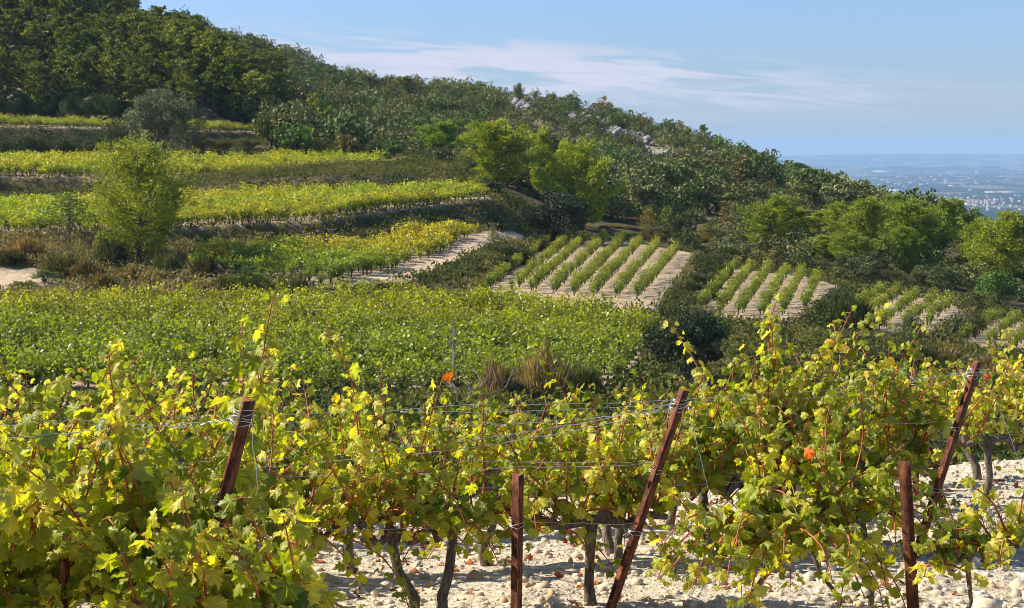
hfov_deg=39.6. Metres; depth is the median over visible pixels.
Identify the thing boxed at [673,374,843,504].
trellised vine
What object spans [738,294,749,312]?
bush vine
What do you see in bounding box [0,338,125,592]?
trellised vine
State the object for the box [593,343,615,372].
bush vine
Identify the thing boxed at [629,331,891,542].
trellised vine
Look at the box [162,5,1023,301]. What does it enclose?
hillside scrub
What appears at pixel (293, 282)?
broom bush
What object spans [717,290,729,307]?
bush vine
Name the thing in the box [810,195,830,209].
oak shrub
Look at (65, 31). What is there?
pine tree
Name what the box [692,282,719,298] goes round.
bank shrub
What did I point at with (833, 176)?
oak shrub
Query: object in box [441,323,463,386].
bare sapling
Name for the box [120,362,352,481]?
trellised vine
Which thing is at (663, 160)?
oak shrub
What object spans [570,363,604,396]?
broom bush
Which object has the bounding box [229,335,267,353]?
bush vine
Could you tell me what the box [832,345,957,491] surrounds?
trellised vine
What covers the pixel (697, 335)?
oak shrub
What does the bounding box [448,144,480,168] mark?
oak shrub
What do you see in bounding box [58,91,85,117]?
forest shrub
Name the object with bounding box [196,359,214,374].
bush vine
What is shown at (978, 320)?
oak shrub
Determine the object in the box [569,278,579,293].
bush vine
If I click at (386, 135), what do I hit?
oak shrub
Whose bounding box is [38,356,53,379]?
bush vine
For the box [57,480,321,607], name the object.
trellised vine
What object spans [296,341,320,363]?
bush vine
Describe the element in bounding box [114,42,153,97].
pine tree
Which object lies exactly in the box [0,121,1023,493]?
bank grass
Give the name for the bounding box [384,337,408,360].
bush vine
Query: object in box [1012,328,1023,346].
bush vine
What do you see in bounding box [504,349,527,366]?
bush vine
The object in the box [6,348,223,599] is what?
trellised vine
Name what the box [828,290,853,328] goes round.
bank shrub
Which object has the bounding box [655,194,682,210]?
oak shrub
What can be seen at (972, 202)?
town
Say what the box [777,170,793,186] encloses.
oak shrub
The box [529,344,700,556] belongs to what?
trellised vine
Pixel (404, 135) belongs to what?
oak shrub
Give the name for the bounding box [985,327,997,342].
bush vine
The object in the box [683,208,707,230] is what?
oak shrub
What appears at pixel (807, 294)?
bush vine
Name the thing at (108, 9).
pine tree
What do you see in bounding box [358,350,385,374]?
bush vine
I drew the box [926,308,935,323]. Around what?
bush vine
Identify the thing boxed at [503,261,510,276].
bush vine
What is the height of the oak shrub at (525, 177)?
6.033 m
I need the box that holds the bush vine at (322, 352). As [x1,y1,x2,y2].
[313,346,348,375]
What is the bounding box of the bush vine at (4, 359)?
[0,345,14,366]
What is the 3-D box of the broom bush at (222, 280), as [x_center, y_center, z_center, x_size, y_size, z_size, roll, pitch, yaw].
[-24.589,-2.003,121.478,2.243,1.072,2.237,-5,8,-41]
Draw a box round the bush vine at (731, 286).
[725,281,736,294]
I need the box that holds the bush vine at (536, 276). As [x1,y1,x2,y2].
[530,270,544,289]
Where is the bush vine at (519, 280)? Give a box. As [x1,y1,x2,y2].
[516,274,521,287]
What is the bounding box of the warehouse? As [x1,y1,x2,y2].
[995,191,1023,192]
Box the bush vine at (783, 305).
[777,295,789,314]
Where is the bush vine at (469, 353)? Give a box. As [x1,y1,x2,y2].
[462,349,482,367]
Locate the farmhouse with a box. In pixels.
[785,232,803,247]
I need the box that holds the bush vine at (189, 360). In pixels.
[173,356,198,374]
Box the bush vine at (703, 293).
[694,289,707,297]
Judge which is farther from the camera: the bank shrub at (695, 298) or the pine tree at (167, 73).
the pine tree at (167, 73)
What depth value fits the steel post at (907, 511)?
7.91 m
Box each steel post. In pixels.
[58,558,69,607]
[197,396,255,597]
[509,473,523,607]
[606,388,688,607]
[777,447,783,493]
[898,458,918,607]
[910,370,918,495]
[916,360,981,557]
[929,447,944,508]
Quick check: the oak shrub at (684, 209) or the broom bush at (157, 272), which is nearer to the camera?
the broom bush at (157, 272)
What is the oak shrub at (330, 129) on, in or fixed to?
on the ground at (488, 587)
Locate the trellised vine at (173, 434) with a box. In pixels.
[1,339,288,607]
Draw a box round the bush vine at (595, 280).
[588,276,601,294]
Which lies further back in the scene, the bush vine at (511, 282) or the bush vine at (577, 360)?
the bush vine at (511, 282)
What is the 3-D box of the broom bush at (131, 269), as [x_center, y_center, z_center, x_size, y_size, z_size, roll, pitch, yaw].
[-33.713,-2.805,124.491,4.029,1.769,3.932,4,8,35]
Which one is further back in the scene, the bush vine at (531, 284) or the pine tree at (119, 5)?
the pine tree at (119, 5)
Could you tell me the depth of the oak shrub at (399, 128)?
284.80 m
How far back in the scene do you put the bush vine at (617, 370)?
82.56 m
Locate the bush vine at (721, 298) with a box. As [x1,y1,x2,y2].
[714,292,725,306]
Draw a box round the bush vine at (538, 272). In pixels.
[532,265,544,280]
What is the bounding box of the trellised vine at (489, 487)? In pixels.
[416,397,630,566]
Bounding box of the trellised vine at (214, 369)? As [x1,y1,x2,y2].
[161,358,304,465]
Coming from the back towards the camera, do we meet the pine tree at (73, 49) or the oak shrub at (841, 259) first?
the pine tree at (73, 49)
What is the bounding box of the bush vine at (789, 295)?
[783,288,793,304]
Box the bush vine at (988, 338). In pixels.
[984,331,995,342]
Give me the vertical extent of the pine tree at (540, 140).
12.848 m
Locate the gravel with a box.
[31,459,1023,607]
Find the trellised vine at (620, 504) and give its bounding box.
[464,394,698,605]
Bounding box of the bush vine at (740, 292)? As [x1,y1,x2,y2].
[738,288,750,299]
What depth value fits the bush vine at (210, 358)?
80.58 m
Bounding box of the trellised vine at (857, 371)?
[839,355,961,484]
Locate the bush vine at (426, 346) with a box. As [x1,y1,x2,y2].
[404,339,437,363]
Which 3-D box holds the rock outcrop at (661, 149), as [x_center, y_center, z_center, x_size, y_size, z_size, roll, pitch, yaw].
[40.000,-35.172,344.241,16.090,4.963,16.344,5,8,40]
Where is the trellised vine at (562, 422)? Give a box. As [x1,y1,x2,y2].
[477,393,612,520]
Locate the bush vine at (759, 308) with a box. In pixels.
[756,299,764,314]
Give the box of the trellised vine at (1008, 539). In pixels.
[926,468,1023,571]
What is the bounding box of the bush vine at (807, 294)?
[802,288,813,300]
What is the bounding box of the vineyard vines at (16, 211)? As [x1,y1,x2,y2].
[0,112,489,283]
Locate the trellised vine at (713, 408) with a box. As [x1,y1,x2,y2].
[629,320,759,555]
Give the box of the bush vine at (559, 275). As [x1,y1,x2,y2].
[552,270,564,288]
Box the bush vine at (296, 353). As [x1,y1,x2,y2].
[280,343,316,369]
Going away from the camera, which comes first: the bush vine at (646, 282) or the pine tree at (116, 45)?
the bush vine at (646, 282)
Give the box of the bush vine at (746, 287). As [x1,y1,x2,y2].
[743,284,755,300]
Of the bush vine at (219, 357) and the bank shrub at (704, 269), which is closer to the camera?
the bush vine at (219, 357)
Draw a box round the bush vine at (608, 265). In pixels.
[606,261,615,278]
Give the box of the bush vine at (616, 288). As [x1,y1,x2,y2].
[611,281,621,297]
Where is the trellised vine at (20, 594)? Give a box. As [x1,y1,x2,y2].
[0,399,134,607]
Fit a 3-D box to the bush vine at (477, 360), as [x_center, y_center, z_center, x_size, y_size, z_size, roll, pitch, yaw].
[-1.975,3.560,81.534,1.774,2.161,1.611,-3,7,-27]
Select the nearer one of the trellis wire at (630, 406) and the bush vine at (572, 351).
the trellis wire at (630, 406)
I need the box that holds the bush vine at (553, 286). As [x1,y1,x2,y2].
[549,278,557,293]
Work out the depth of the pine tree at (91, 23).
309.43 m
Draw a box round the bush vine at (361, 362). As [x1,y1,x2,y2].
[342,338,383,375]
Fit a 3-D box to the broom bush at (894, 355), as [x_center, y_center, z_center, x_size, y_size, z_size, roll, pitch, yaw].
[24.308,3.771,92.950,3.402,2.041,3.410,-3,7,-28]
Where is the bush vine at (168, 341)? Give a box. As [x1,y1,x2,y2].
[145,334,182,361]
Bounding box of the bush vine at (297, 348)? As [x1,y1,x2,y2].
[273,339,310,362]
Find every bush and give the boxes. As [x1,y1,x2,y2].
[0,248,28,264]
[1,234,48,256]
[6,280,40,289]
[34,251,79,275]
[57,257,107,278]
[78,271,121,285]
[88,235,132,266]
[108,263,142,279]
[138,266,170,282]
[151,251,183,274]
[169,273,196,283]
[189,254,223,279]
[213,274,235,285]
[279,272,315,298]
[472,356,519,396]
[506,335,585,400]
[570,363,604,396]
[793,326,834,347]
[843,295,875,330]
[864,347,909,370]
[899,340,944,368]
[930,345,971,366]
[961,349,1023,370]
[1001,348,1022,359]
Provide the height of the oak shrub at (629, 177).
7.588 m
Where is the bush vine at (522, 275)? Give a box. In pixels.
[515,271,525,284]
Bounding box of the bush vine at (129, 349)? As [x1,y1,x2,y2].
[105,335,140,369]
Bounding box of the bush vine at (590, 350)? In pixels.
[578,345,606,365]
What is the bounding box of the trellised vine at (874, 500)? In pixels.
[734,380,988,607]
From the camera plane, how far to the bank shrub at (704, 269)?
147.90 m
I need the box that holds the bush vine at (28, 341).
[11,334,44,352]
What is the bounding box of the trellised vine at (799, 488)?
[769,372,898,500]
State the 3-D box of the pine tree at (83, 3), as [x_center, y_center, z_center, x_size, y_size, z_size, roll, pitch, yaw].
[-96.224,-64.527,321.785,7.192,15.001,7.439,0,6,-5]
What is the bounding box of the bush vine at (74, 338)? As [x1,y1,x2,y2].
[69,332,99,353]
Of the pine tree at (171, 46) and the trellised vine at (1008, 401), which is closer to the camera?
the trellised vine at (1008, 401)
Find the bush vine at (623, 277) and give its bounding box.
[615,272,625,290]
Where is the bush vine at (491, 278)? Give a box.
[486,272,493,286]
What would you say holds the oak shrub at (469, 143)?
on the ground at (488, 587)
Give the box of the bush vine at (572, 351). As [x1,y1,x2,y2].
[551,337,580,365]
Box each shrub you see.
[0,97,7,115]
[0,97,28,117]
[0,134,18,154]
[11,90,33,116]
[15,132,26,151]
[21,125,46,154]
[26,95,49,117]
[30,270,64,281]
[34,135,55,153]
[38,96,58,117]
[45,91,73,118]
[49,130,71,154]
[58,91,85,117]
[60,137,78,154]
[71,97,100,125]
[77,134,93,153]
[82,92,109,120]
[91,88,121,120]
[91,134,110,152]
[108,98,127,119]
[123,98,137,115]
[182,142,205,152]
[195,135,212,152]
[204,136,225,149]
[209,138,235,150]
[225,93,261,125]
[232,265,270,290]
[233,137,262,151]
[243,92,284,123]
[251,112,295,150]
[252,104,274,122]
[259,98,310,115]
[264,99,322,146]
[270,122,315,153]
[277,108,325,150]
[281,133,302,150]
[308,136,334,154]
[314,115,328,131]
[318,114,373,151]
[319,106,368,148]
[321,104,354,121]
[321,132,344,152]
[329,132,359,152]
[355,143,378,154]
[362,126,406,152]
[373,145,393,157]
[373,280,396,295]
[377,116,413,132]
[381,139,408,158]
[382,125,413,139]
[396,117,433,131]
[399,131,417,147]
[401,123,425,136]
[403,138,441,148]
[418,273,445,277]
[428,145,460,161]
[440,269,467,276]
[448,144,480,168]
[461,135,479,149]
[467,264,490,270]
[473,177,505,194]
[484,244,510,251]
[493,255,519,273]
[502,162,533,192]
[506,242,535,264]
[508,178,524,189]
[510,142,533,157]
[511,163,562,198]
[523,232,553,251]
[524,122,559,152]
[538,229,559,243]
[574,179,615,215]
[578,165,615,194]
[589,153,627,173]
[589,227,610,230]
[596,225,615,227]
[598,193,626,219]
[602,192,627,216]
[603,148,629,170]
[606,223,622,226]
[611,230,633,239]
[620,164,650,187]
[620,174,672,220]
[621,175,660,204]
[621,225,643,228]
[623,155,644,167]
[632,203,659,222]
[636,229,656,239]
[639,159,687,184]
[642,302,729,382]
[645,157,688,179]
[645,201,670,218]
[651,229,675,242]
[653,175,678,193]
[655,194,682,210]
[661,211,696,238]
[662,160,683,186]
[663,304,696,312]
[669,289,696,298]
[672,204,687,217]
[676,280,697,290]
[680,293,708,304]
[683,160,702,184]
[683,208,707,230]
[684,269,710,285]
[688,174,733,215]
[691,205,704,220]
[691,228,720,241]
[691,262,714,274]
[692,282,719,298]
[693,163,734,187]
[693,256,717,267]
[696,250,730,264]
[699,151,734,172]
[699,272,725,281]
[702,174,721,186]
[706,216,717,226]
[708,182,754,206]
[708,262,733,278]
[714,229,728,238]
[718,200,741,215]
[721,153,754,185]
[726,230,749,245]
[728,174,738,184]
[728,343,759,357]
[731,211,756,228]
[731,245,751,255]
[740,196,760,209]
[743,153,788,187]
[744,184,774,202]
[750,167,779,188]
[753,255,773,260]
[769,179,776,189]
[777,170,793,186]
[778,167,794,178]
[784,195,806,208]
[786,166,841,207]
[794,185,819,207]
[807,178,849,202]
[807,255,831,268]
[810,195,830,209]
[814,180,861,204]
[816,169,847,179]
[825,284,859,311]
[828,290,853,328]
[832,252,856,273]
[842,250,889,283]
[850,182,867,190]
[858,188,884,201]
[885,263,904,285]
[894,313,928,343]
[907,265,932,287]
[927,260,960,297]
[959,291,993,310]
[963,309,989,337]
[973,269,1023,306]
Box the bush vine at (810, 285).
[808,283,817,293]
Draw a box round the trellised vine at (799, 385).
[754,317,838,541]
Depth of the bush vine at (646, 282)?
122.78 m
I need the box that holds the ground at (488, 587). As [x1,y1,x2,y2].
[0,1,1023,607]
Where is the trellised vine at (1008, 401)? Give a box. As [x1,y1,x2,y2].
[899,327,1023,479]
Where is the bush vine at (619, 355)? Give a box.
[604,340,640,369]
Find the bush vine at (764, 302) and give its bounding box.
[757,299,768,312]
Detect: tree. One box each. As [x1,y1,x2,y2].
[0,0,19,36]
[0,14,13,76]
[0,38,25,87]
[0,46,20,102]
[0,48,40,104]
[0,80,15,113]
[2,8,34,60]
[10,21,51,64]
[12,0,51,23]
[12,60,52,100]
[17,0,46,18]
[21,6,57,50]
[21,61,60,124]
[31,190,100,237]
[41,8,66,69]
[42,0,64,33]
[42,55,78,117]
[44,44,74,90]
[45,24,77,70]
[50,0,85,30]
[51,13,81,46]
[56,35,95,88]
[64,50,96,125]
[70,21,98,48]
[70,30,104,83]
[72,0,101,21]
[74,45,107,114]
[75,11,116,73]
[77,13,102,29]
[78,0,107,17]
[80,131,204,259]
[83,17,102,44]
[94,48,134,118]
[95,22,126,41]
[98,2,120,17]
[98,36,128,94]
[100,28,133,67]
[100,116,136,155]
[106,0,129,15]
[110,0,136,15]
[112,1,151,17]
[113,18,139,42]
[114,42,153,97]
[115,11,144,65]
[118,7,134,25]
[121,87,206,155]
[122,67,173,105]
[125,33,169,74]
[126,21,161,81]
[127,43,160,89]
[133,0,144,18]
[138,10,148,19]
[142,16,167,56]
[143,11,168,34]
[151,5,170,16]
[153,24,171,42]
[154,37,193,74]
[154,57,189,104]
[155,51,198,91]
[158,19,188,65]
[160,16,174,21]
[161,19,201,58]
[171,58,209,111]
[174,12,190,22]
[178,19,194,40]
[184,48,218,103]
[186,21,218,48]
[188,15,207,24]
[188,18,199,24]
[190,28,238,88]
[192,37,219,72]
[197,62,225,119]
[201,55,234,94]
[212,58,243,114]
[215,33,237,55]
[223,33,247,45]
[223,69,273,118]
[229,50,257,69]
[230,56,251,81]
[233,42,258,50]
[235,63,273,86]
[236,72,274,95]
[242,50,259,68]
[246,42,260,51]
[248,39,261,67]
[252,64,277,83]
[252,109,283,149]
[258,47,283,76]
[259,55,294,86]
[261,50,283,70]
[266,71,296,102]
[269,46,287,68]
[273,50,289,80]
[293,124,322,153]
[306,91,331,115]
[363,134,390,155]
[396,76,420,96]
[410,116,464,149]
[451,152,474,173]
[458,117,550,194]
[484,226,498,244]
[511,83,525,98]
[518,187,590,235]
[526,129,568,204]
[528,137,627,232]
[545,91,556,103]
[590,95,612,118]
[636,207,661,241]
[655,205,677,237]
[698,124,712,142]
[715,202,719,215]
[736,193,800,242]
[772,206,823,233]
[786,162,810,169]
[802,234,837,259]
[806,209,834,234]
[821,200,862,240]
[828,229,882,273]
[831,195,901,251]
[866,192,926,238]
[876,225,928,270]
[884,197,947,250]
[921,195,964,257]
[949,203,980,243]
[954,216,1000,281]
[960,209,1023,287]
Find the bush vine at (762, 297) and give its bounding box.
[757,291,770,304]
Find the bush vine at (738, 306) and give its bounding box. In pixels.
[731,296,743,314]
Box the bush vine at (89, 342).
[80,333,107,358]
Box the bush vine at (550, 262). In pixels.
[544,257,553,274]
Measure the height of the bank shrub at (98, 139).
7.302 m
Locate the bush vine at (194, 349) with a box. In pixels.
[178,336,211,369]
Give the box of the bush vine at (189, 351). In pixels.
[170,339,207,369]
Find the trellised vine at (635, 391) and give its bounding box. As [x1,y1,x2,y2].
[567,368,735,524]
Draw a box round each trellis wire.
[0,416,235,427]
[0,417,234,437]
[31,404,669,470]
[65,463,648,487]
[95,408,670,475]
[151,371,967,416]
[251,419,271,554]
[318,521,633,530]
[411,377,967,412]
[411,421,951,436]
[424,405,673,432]
[440,459,654,462]
[479,475,922,488]
[688,407,742,590]
[760,374,963,381]
[982,374,1023,474]
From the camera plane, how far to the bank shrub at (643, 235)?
206.87 m
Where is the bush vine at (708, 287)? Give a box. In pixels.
[702,285,713,302]
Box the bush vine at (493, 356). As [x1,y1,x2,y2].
[483,348,504,367]
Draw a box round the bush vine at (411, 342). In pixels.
[388,332,427,362]
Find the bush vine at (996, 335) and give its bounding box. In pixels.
[991,326,1000,342]
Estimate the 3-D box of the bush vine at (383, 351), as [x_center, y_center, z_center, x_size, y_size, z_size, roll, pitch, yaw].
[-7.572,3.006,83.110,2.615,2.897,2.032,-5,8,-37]
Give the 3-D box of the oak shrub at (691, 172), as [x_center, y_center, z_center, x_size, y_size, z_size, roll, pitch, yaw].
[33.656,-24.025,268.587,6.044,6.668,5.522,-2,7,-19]
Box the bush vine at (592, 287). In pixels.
[589,281,597,296]
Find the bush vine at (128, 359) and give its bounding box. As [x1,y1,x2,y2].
[123,346,156,371]
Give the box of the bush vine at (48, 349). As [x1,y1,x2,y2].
[25,339,61,361]
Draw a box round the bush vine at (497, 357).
[486,350,506,364]
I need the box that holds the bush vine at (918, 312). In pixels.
[910,303,921,318]
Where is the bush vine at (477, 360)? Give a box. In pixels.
[463,349,493,374]
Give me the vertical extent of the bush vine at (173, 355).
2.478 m
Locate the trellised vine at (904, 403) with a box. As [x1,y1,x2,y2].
[716,320,1023,537]
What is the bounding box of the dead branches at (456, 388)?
[439,365,514,399]
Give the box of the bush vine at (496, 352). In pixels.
[477,345,508,366]
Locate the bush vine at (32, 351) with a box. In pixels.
[19,343,43,360]
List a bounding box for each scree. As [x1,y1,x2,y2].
[516,102,530,109]
[567,111,607,124]
[599,126,641,135]
[609,127,673,148]
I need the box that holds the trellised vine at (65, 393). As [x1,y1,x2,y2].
[0,377,74,458]
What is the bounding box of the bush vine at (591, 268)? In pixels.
[585,261,597,278]
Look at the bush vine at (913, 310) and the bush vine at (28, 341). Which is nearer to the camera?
the bush vine at (28, 341)
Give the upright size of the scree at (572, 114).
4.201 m
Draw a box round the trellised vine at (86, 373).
[0,350,178,469]
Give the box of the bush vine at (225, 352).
[217,347,247,378]
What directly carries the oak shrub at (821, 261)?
on the ground at (488, 587)
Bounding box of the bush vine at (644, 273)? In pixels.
[639,271,651,284]
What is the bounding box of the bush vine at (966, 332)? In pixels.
[959,322,972,341]
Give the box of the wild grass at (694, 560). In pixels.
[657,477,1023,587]
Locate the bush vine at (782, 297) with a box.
[778,293,789,311]
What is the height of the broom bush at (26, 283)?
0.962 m
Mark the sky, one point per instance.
(789, 77)
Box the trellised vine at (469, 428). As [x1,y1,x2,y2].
[400,394,502,507]
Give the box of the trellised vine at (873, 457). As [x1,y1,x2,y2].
[821,309,949,539]
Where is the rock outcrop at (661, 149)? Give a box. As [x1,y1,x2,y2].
[656,148,694,160]
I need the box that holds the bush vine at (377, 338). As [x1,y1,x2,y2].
[368,326,399,365]
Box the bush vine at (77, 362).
[67,347,89,378]
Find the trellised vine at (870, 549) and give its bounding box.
[682,382,933,607]
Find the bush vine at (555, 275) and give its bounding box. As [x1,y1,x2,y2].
[552,272,561,287]
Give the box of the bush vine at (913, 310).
[907,305,918,318]
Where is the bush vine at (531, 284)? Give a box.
[527,274,539,289]
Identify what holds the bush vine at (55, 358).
on the ground at (488, 587)
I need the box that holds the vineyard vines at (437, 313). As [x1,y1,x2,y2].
[0,227,1023,393]
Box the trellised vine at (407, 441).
[259,403,433,572]
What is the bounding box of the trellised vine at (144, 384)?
[0,362,164,483]
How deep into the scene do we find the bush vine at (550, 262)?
138.29 m
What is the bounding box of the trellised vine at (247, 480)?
[81,294,362,607]
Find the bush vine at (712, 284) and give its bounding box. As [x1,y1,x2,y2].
[707,279,718,291]
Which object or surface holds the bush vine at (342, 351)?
on the ground at (488, 587)
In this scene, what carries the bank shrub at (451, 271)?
on the ground at (488, 587)
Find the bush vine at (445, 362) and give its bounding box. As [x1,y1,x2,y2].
[438,356,456,372]
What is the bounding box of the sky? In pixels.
[127,0,1023,155]
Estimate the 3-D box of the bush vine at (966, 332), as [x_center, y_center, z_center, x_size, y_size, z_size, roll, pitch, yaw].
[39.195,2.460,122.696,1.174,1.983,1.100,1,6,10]
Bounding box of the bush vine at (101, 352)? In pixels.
[87,346,108,364]
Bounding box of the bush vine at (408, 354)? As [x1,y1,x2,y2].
[386,347,420,371]
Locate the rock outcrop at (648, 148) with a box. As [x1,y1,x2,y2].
[629,146,664,154]
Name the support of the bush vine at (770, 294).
on the ground at (488, 587)
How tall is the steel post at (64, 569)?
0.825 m
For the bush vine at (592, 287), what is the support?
on the ground at (488, 587)
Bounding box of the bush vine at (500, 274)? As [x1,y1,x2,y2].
[495,267,503,282]
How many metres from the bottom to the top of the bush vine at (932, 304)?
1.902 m
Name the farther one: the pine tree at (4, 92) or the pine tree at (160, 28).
the pine tree at (160, 28)
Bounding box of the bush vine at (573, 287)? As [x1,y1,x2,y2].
[567,279,578,295]
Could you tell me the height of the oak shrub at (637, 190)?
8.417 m
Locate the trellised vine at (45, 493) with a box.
[0,375,272,607]
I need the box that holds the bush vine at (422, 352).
[406,348,433,369]
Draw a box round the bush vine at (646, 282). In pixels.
[641,275,650,291]
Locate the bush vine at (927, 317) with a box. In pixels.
[921,312,931,325]
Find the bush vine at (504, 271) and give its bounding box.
[498,261,509,277]
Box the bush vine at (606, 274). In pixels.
[598,267,609,286]
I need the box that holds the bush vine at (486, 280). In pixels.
[483,271,493,286]
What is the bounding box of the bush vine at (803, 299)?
[800,292,810,308]
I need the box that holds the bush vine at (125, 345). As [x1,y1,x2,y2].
[99,336,140,357]
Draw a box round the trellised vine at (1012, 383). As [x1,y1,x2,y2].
[937,355,1023,502]
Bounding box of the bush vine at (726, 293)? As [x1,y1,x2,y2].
[723,286,732,303]
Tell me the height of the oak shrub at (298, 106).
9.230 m
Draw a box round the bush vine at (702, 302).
[697,296,706,304]
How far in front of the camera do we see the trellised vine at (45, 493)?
6.42 m
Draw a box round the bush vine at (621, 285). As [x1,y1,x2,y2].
[613,279,625,294]
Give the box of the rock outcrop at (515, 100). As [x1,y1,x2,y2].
[507,97,530,106]
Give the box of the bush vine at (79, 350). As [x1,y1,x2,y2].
[64,339,102,374]
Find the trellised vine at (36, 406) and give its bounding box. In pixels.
[0,367,96,607]
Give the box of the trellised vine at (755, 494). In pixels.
[645,390,877,607]
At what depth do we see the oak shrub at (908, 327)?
106.61 m
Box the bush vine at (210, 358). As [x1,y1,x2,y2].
[202,356,222,374]
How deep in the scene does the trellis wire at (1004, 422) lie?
10.62 m
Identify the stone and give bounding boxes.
[554,531,569,536]
[597,582,612,588]
[707,573,715,581]
[1009,577,1023,588]
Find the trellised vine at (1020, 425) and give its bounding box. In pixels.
[985,395,1023,444]
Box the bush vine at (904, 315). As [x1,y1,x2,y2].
[899,309,909,324]
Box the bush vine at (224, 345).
[199,336,233,361]
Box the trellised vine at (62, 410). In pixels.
[0,389,110,459]
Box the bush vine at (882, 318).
[875,312,886,329]
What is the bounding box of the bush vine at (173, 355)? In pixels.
[159,333,186,366]
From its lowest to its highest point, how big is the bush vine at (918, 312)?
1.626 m
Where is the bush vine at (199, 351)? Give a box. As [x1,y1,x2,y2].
[189,341,207,361]
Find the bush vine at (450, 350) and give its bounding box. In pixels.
[440,344,468,368]
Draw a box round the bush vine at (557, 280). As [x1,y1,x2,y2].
[551,275,560,291]
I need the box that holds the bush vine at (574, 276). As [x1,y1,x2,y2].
[570,271,582,291]
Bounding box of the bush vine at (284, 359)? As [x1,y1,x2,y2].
[270,343,296,380]
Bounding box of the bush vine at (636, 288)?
[630,277,645,298]
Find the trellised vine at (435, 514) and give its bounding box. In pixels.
[298,382,601,607]
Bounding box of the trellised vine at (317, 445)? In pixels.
[91,371,479,607]
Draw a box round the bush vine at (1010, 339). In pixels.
[1006,330,1018,342]
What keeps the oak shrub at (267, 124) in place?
on the ground at (488, 587)
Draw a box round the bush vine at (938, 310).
[933,298,942,317]
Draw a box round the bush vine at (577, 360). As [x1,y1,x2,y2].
[569,351,591,367]
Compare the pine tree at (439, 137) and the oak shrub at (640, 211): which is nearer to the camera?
the oak shrub at (640, 211)
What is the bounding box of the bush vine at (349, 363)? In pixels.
[342,348,363,366]
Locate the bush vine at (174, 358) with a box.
[154,346,194,373]
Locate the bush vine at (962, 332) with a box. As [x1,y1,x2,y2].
[956,329,964,339]
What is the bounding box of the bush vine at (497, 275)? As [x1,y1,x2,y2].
[493,269,502,285]
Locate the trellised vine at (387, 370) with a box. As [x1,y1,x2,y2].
[268,361,477,544]
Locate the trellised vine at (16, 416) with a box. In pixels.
[0,381,56,475]
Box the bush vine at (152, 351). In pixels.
[134,344,162,364]
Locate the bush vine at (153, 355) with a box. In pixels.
[140,346,167,373]
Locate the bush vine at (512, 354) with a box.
[511,346,535,363]
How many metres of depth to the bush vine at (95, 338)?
84.23 m
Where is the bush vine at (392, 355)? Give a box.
[386,348,406,368]
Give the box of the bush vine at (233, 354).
[217,348,246,362]
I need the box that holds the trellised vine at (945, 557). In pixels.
[909,492,1008,607]
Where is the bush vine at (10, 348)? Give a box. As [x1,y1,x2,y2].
[1,340,36,368]
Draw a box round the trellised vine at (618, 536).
[516,382,736,558]
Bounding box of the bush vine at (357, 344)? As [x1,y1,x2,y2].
[349,335,377,363]
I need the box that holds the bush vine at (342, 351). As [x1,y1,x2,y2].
[329,339,358,368]
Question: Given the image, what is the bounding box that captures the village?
[843,165,1022,195]
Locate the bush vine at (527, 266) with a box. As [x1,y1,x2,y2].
[521,263,530,275]
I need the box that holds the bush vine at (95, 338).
[72,330,115,356]
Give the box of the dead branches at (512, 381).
[469,360,547,394]
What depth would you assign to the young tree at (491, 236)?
149.99 m
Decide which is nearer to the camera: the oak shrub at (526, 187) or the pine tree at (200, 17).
the oak shrub at (526, 187)
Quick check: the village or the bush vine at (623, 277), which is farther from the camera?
the village
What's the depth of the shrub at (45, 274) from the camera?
122.14 m
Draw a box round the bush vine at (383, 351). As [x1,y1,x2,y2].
[359,332,401,369]
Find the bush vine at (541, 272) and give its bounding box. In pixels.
[532,266,545,282]
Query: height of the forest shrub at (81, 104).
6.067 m
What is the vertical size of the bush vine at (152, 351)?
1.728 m
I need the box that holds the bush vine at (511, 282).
[508,279,514,289]
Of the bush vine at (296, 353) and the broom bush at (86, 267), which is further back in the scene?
the broom bush at (86, 267)
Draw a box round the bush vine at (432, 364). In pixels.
[420,357,442,374]
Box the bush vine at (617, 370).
[606,354,629,375]
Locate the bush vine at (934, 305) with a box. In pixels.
[926,303,937,314]
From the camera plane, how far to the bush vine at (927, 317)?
123.18 m
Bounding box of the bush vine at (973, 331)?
[966,323,977,337]
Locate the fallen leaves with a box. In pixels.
[256,479,1022,607]
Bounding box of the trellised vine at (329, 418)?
[89,368,385,547]
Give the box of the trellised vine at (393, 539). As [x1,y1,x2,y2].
[319,319,485,607]
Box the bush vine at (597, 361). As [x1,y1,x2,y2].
[585,353,609,373]
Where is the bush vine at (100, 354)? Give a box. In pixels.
[94,349,108,370]
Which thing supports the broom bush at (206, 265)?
on the ground at (488, 587)
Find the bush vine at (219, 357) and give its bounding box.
[201,353,229,370]
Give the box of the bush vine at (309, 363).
[299,352,320,373]
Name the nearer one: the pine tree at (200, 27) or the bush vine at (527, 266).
the bush vine at (527, 266)
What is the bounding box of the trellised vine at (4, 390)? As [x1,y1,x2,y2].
[0,350,230,512]
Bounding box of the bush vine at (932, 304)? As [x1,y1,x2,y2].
[926,300,939,312]
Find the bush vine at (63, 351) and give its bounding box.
[41,349,70,363]
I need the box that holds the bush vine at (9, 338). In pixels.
[0,336,20,361]
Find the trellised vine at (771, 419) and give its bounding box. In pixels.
[747,291,892,532]
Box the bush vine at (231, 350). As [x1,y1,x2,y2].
[226,341,260,374]
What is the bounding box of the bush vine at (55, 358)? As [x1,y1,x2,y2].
[51,351,73,373]
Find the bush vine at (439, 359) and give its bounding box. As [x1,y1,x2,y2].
[427,341,447,369]
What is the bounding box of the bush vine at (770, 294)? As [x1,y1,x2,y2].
[760,287,775,303]
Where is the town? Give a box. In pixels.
[919,193,1023,210]
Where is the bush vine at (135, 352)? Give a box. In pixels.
[128,341,150,362]
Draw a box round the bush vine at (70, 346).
[59,340,93,375]
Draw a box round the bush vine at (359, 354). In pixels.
[352,349,372,364]

